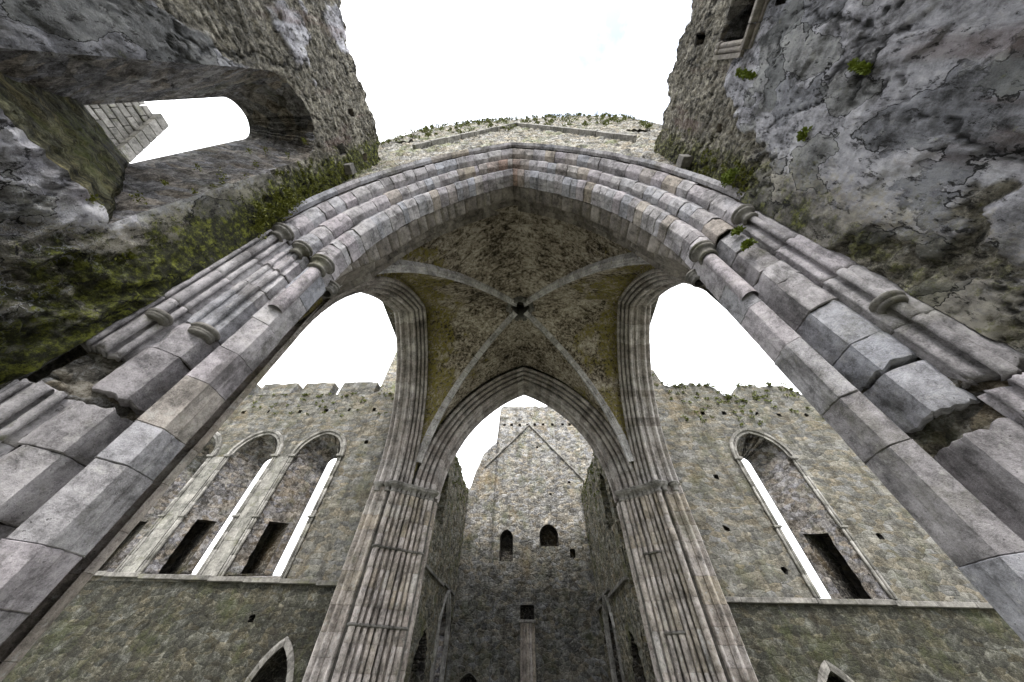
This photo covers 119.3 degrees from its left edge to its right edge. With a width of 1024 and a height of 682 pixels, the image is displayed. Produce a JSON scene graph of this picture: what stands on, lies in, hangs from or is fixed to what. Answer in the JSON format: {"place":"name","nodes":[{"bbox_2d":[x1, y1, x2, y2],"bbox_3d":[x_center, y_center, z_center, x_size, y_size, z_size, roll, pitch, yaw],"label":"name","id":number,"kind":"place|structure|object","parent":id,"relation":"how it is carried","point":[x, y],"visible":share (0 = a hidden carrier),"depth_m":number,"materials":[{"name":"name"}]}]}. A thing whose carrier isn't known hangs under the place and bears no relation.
{"place":"outdoors","nodes":[
{"label":"outdoors","id":0,"kind":"place"},
{"bbox_2d":[84,102,168,161],"bbox_3d":[-21.761,-8.426,12.556,1.900,14.385,10.818,-1,-49,2],"label":"gabled turret","id":1,"kind":"object","parent":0,"point":[133,130],"visible":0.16,"depth_m":16.43,"materials":[{"name":"stone"}]},
{"bbox_2d":[129,0,830,598],"label":"sky","id":2,"kind":"structure","parent":0,"point":[419,63],"materials":[{"name":"white"}]},
{"label":"ground","id":3,"kind":"structure","parent":0,"visible":0},
{"bbox_2d":[0,0,380,387],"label":"choir wall","id":4,"kind":"structure","parent":3,"relation":"on","point":[281,74],"depth_m":4.30,"materials":[{"name":"stone"}]},
{"bbox_2d":[0,48,313,223],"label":"window","id":5,"kind":"structure","parent":4,"relation":"in","point":[44,95],"depth_m":4.66,"materials":[{"name":"grey stone"}]},
{"bbox_2d":[85,137,753,269],"bbox_3d":[-0.162,-3.468,6.167,9.789,7.082,1.381,-1,-49,2],"label":"moss","id":6,"kind":"object","parent":4,"relation":"attached to","point":[259,226],"visible":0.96,"depth_m":6.20,"materials":[{"name":"green plant"}]},
{"bbox_2d":[2,382,394,681],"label":"transept wall","id":7,"kind":"structure","parent":3,"relation":"on","point":[145,604],"depth_m":14.21,"materials":[{"name":"stone"}]},
{"bbox_2d":[98,437,215,571],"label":"window","id":8,"kind":"structure","parent":7,"relation":"in","point":[111,564],"depth_m":17.04,"materials":[{"name":"stone"}]},
{"bbox_2d":[143,435,277,574],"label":"window","id":9,"kind":"structure","parent":7,"relation":"in","point":[214,506],"depth_m":16.63,"materials":[{"name":"stone"}]},
{"bbox_2d":[252,647,286,681],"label":"doorway","id":10,"kind":"structure","parent":7,"relation":"in","point":[275,670],"depth_m":11.83,"materials":[{"name":"stone"}]},
{"bbox_2d":[224,435,341,576],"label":"window","id":11,"kind":"structure","parent":7,"relation":"in","point":[284,509],"depth_m":16.38,"materials":[{"name":"stone"}]},
{"bbox_2d":[379,351,396,392],"bbox_3d":[-8.333,4.026,23.328,2.950,8.735,2.254,-1,-49,2],"label":"stair turret","id":12,"kind":"object","parent":7,"relation":"on","point":[388,383],"visible":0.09,"depth_m":23.00,"materials":[{"name":"beige stone"}]},
{"bbox_2d":[0,276,427,681],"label":"transept arch","id":13,"kind":"structure","parent":3,"relation":"on","point":[401,300],"depth_m":7.34,"materials":[{"name":"grey stone"}]},
{"bbox_2d":[302,438,441,681],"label":"crossing pier","id":14,"kind":"structure","parent":3,"relation":"on","point":[366,632],"depth_m":11.31,"materials":[{"name":"stone"}]},
{"bbox_2d":[404,457,468,681],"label":"nave wall","id":15,"kind":"structure","parent":3,"relation":"on","point":[429,651],"depth_m":17.30,"materials":[{"name":"stone"}]},
{"bbox_2d":[409,629,426,681],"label":"doorway","id":16,"kind":"structure","parent":15,"relation":"in","point":[417,671],"depth_m":14.42,"materials":[{"name":"stone"}]},
{"bbox_2d":[433,603,447,681],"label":"window","id":17,"kind":"structure","parent":15,"relation":"in","point":[443,621],"depth_m":17.82,"materials":[{"name":"stone"}]},
{"bbox_2d":[435,473,448,524],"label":"window","id":18,"kind":"structure","parent":15,"relation":"in","point":[439,514],"depth_m":18.58,"materials":[{"name":"stone"}]},
{"bbox_2d":[0,162,1006,485],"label":"crossing tower","id":19,"kind":"structure","parent":3,"relation":"on","point":[58,362],"depth_m":8.79,"materials":[{"name":"stone"}]},
{"bbox_2d":[269,115,744,229],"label":"tower wall","id":20,"kind":"structure","parent":19,"relation":"on","point":[631,137],"depth_m":13.28,"materials":[{"name":"stone"}]},
{"bbox_2d":[381,111,652,144],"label":"turf","id":21,"kind":"structure","parent":20,"relation":"on","point":[535,119],"depth_m":17.85,"materials":[{"name":"green plant"}]},
{"bbox_2d":[331,205,694,483],"bbox_3d":[0.423,-0.835,14.916,11.152,11.488,10.866,-1,-49,2],"label":"rib vault","id":22,"kind":"object","parent":19,"relation":"attached to","point":[472,285],"visible":0.89,"depth_m":16.39,"materials":[{"name":"stone"}]},
{"bbox_2d":[414,367,638,503],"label":"nave arch","id":23,"kind":"structure","parent":19,"relation":"attached to","point":[468,415],"depth_m":17.37,"materials":[{"name":"grey stone"}]},
{"bbox_2d":[0,142,1023,645],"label":"chancel arch","id":24,"kind":"structure","parent":3,"relation":"on","point":[916,402],"depth_m":3.79,"materials":[{"name":"grey stone"}]},
{"bbox_2d":[730,225,745,235],"bbox_3d":[4.291,-2.107,5.706,0.172,0.251,0.270,31,-55,-23],"label":"fern","id":25,"kind":"object","parent":24,"relation":"attached to","point":[738,230],"visible":1,"depth_m":5.67,"materials":[{"name":"green plant"}]},
{"bbox_2d":[740,237,757,250],"bbox_3d":[4.217,-1.737,5.361,0.242,0.245,0.199,-18,-52,16],"label":"fern","id":26,"kind":"object","parent":24,"relation":"attached to","point":[747,243],"visible":1,"depth_m":5.32,"materials":[{"name":"green plant"}]},
{"bbox_2d":[445,406,608,681],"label":"tower house","id":27,"kind":"structure","parent":3,"relation":"on","point":[525,607],"depth_m":21.61,"materials":[{"name":"stone"}]},
{"bbox_2d":[460,673,476,681],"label":"doorway","id":28,"kind":"structure","parent":27,"relation":"in","point":[468,677],"depth_m":18.19,"materials":[{"name":"stone"}]},
{"bbox_2d":[499,529,512,560],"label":"window","id":29,"kind":"structure","parent":27,"relation":"in","point":[506,538],"depth_m":23.36,"materials":[{"name":"stone"}]},
{"bbox_2d":[539,524,558,545],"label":"window","id":30,"kind":"structure","parent":27,"relation":"in","point":[548,535],"depth_m":23.67,"materials":[{"name":"stone"}]},
{"bbox_2d":[580,454,655,681],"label":"nave wall","id":31,"kind":"structure","parent":3,"relation":"on","point":[627,653],"depth_m":16.19,"materials":[{"name":"stone"}]},
{"bbox_2d":[247,374,823,520],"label":"turf","id":32,"kind":"structure","parent":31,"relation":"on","point":[728,397],"depth_m":20.07,"materials":[{"name":"green plant"}]},
{"bbox_2d":[599,473,618,530],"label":"window","id":33,"kind":"structure","parent":31,"relation":"in","point":[608,514],"depth_m":17.82,"materials":[{"name":"stone"}]},
{"bbox_2d":[608,611,621,681],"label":"window","id":34,"kind":"structure","parent":31,"relation":"in","point":[618,673],"depth_m":16.85,"materials":[{"name":"stone"}]},
{"bbox_2d":[629,631,647,681],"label":"doorway","id":35,"kind":"structure","parent":31,"relation":"in","point":[637,666],"depth_m":13.20,"materials":[{"name":"stone"}]},
{"bbox_2d":[617,268,704,484],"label":"transept arch","id":36,"kind":"structure","parent":3,"relation":"on","point":[644,431],"depth_m":15.55,"materials":[{"name":"grey stone"}]},
{"bbox_2d":[614,452,757,681],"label":"crossing pier","id":37,"kind":"structure","parent":3,"relation":"on","point":[690,627],"depth_m":10.92,"materials":[{"name":"stone"}]},
{"bbox_2d":[652,370,1023,681],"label":"transept wall","id":38,"kind":"structure","parent":3,"relation":"on","point":[907,602],"depth_m":13.23,"materials":[{"name":"stone"}]},
{"bbox_2d":[735,434,889,598],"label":"window","id":39,"kind":"structure","parent":38,"relation":"in","point":[807,518],"depth_m":14.87,"materials":[{"name":"stone"}]},
{"bbox_2d":[827,672,843,681],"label":"doorway","id":40,"kind":"structure","parent":38,"relation":"in","point":[832,677],"depth_m":10.72,"materials":[{"name":"stone"}]},
{"bbox_2d":[654,0,1023,352],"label":"choir wall","id":41,"kind":"structure","parent":3,"relation":"on","point":[902,165],"depth_m":3.72,"materials":[{"name":"stone"}]},
{"bbox_2d":[720,167,739,187],"bbox_3d":[4.598,-3.462,6.335,0.224,0.436,0.414,13,-50,-10],"label":"fern","id":42,"kind":"object","parent":41,"relation":"attached to","point":[728,176],"visible":1,"depth_m":6.31,"materials":[{"name":"green plant"}]},
{"bbox_2d":[720,0,754,41],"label":"window","id":43,"kind":"structure","parent":41,"relation":"in","point":[739,13],"depth_m":6.50,"materials":[{"name":"stone"}]},
{"bbox_2d":[734,66,756,81],"bbox_3d":[4.582,-5.242,5.879,0.146,0.738,0.208,-14,-51,13],"label":"fern","id":44,"kind":"object","parent":41,"relation":"attached to","point":[744,74],"visible":1,"depth_m":5.86,"materials":[{"name":"green plant"}]},
{"bbox_2d":[796,125,812,141],"bbox_3d":[4.566,-3.244,4.703,0.144,0.206,0.206,-16,-51,15],"label":"fern","id":45,"kind":"object","parent":41,"relation":"attached to","point":[802,134],"visible":1,"depth_m":4.68,"materials":[{"name":"green plant"}]},
{"bbox_2d":[847,57,872,75],"bbox_3d":[4.540,-3.576,3.903,0.141,0.396,0.197,-1,-49,2],"label":"fern","id":46,"kind":"object","parent":41,"relation":"attached to","point":[860,67],"visible":1,"depth_m":3.89,"materials":[{"name":"green plant"}]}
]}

